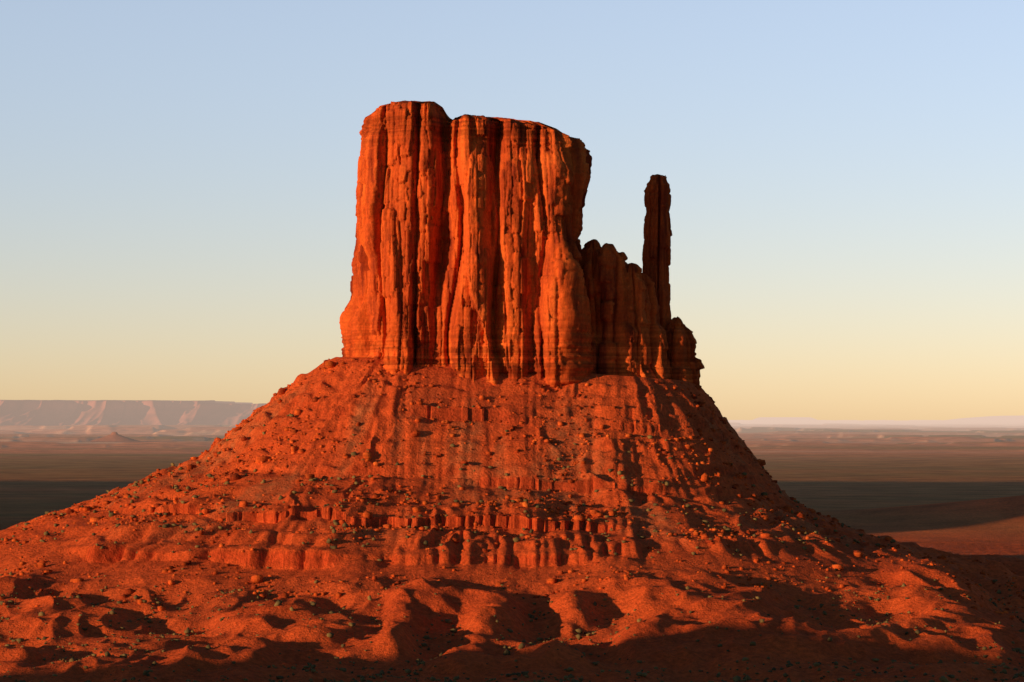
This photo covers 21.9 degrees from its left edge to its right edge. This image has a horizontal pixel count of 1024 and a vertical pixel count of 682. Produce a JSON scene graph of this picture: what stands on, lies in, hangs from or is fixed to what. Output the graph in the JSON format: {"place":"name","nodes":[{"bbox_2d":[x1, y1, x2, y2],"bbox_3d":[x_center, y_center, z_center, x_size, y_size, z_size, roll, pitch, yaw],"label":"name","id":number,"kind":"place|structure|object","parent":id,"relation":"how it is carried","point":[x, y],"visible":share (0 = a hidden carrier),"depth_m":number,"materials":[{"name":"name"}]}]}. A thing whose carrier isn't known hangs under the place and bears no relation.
{"place":"outdoors","nodes":[
{"label":"outdoors","id":0,"kind":"place"},
{"bbox_2d":[0,357,1023,681],"bbox_3d":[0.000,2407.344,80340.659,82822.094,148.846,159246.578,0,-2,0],"label":"desert ground","id":1,"kind":"structure","parent":0,"point":[948,491],"depth_m":1385.70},
{"bbox_2d":[91,432,168,441],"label":"distant hill","id":2,"kind":"structure","parent":1,"relation":"on","point":[114,437],"depth_m":12158.85,"materials":[{"name":"brown stone"}]},
{"bbox_2d":[0,400,266,425],"bbox_3d":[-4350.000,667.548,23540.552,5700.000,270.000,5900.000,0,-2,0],"label":"mesa","id":3,"kind":"structure","parent":1,"relation":"on","point":[93,412],"depth_m":21969.66,"materials":[{"name":"brown stone"}]},
{"bbox_2d":[339,100,594,387],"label":"butte","id":4,"kind":"structure","parent":1,"relation":"on","point":[467,257],"depth_m":1554.40,"materials":[{"name":"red stone"}]},
{"bbox_2d":[0,357,1023,621],"bbox_3d":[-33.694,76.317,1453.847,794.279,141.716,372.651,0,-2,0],"label":"talus boulders","id":5,"kind":"object","parent":1,"relation":"on","point":[594,513],"visible":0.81,"depth_m":1446.50,"materials":[{"name":"red stone"}]},
{"bbox_2d":[0,399,1023,681],"bbox_3d":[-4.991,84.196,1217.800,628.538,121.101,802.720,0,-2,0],"label":"shrubs","id":6,"kind":"object","parent":1,"relation":"on","point":[506,651],"visible":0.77,"depth_m":1224.59,"materials":[{"name":"green plant"}]},
{"bbox_2d":[579,239,602,373],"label":"rock column","id":7,"kind":"structure","parent":1,"relation":"on","point":[590,251],"depth_m":1572.21,"materials":[{"name":"red stone"}]},
{"bbox_2d":[592,243,638,376],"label":"rock column","id":8,"kind":"structure","parent":1,"relation":"on","point":[617,347],"depth_m":1567.53,"materials":[{"name":"red stone"}]},
{"bbox_2d":[618,252,627,270],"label":"rock pinnacle","id":9,"kind":"object","parent":1,"relation":"on","point":[623,255],"visible":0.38,"depth_m":1586.84,"materials":[{"name":"red stone"}]},
{"bbox_2d":[624,263,655,377],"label":"rock column","id":10,"kind":"structure","parent":1,"relation":"on","point":[636,314],"depth_m":1571.46,"materials":[{"name":"red stone"}]},
{"bbox_2d":[642,174,671,329],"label":"rock spire","id":11,"kind":"structure","parent":1,"relation":"on","point":[656,251],"depth_m":1605.65,"materials":[{"name":"red stone"}]},
{"bbox_2d":[641,273,672,378],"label":"rock column","id":12,"kind":"structure","parent":1,"relation":"on","point":[661,367],"depth_m":1577.66,"materials":[{"name":"stone"}]},
{"bbox_2d":[665,316,706,393],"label":"rock pinnacle","id":13,"kind":"object","parent":1,"relation":"on","point":[682,343],"visible":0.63,"depth_m":1586.54,"materials":[{"name":"red stone"}]},
{"bbox_2d":[692,357,714,402],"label":"rock outcrop","id":14,"kind":"object","parent":1,"relation":"on","point":[698,363],"visible":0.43,"depth_m":1596.89,"materials":[{"name":"red stone"}]},
{"bbox_2d":[743,415,1023,422],"bbox_3d":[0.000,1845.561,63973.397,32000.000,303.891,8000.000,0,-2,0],"label":"distant mesas","id":15,"kind":"structure","parent":1,"relation":"on","point":[1020,418],"depth_m":61190.86,"materials":[{"name":"brown stone"}]},
{"bbox_2d":[0,0,1023,420],"label":"sky","id":16,"kind":"structure","parent":0,"point":[178,178],"materials":[{"name":"blue"}]}
]}

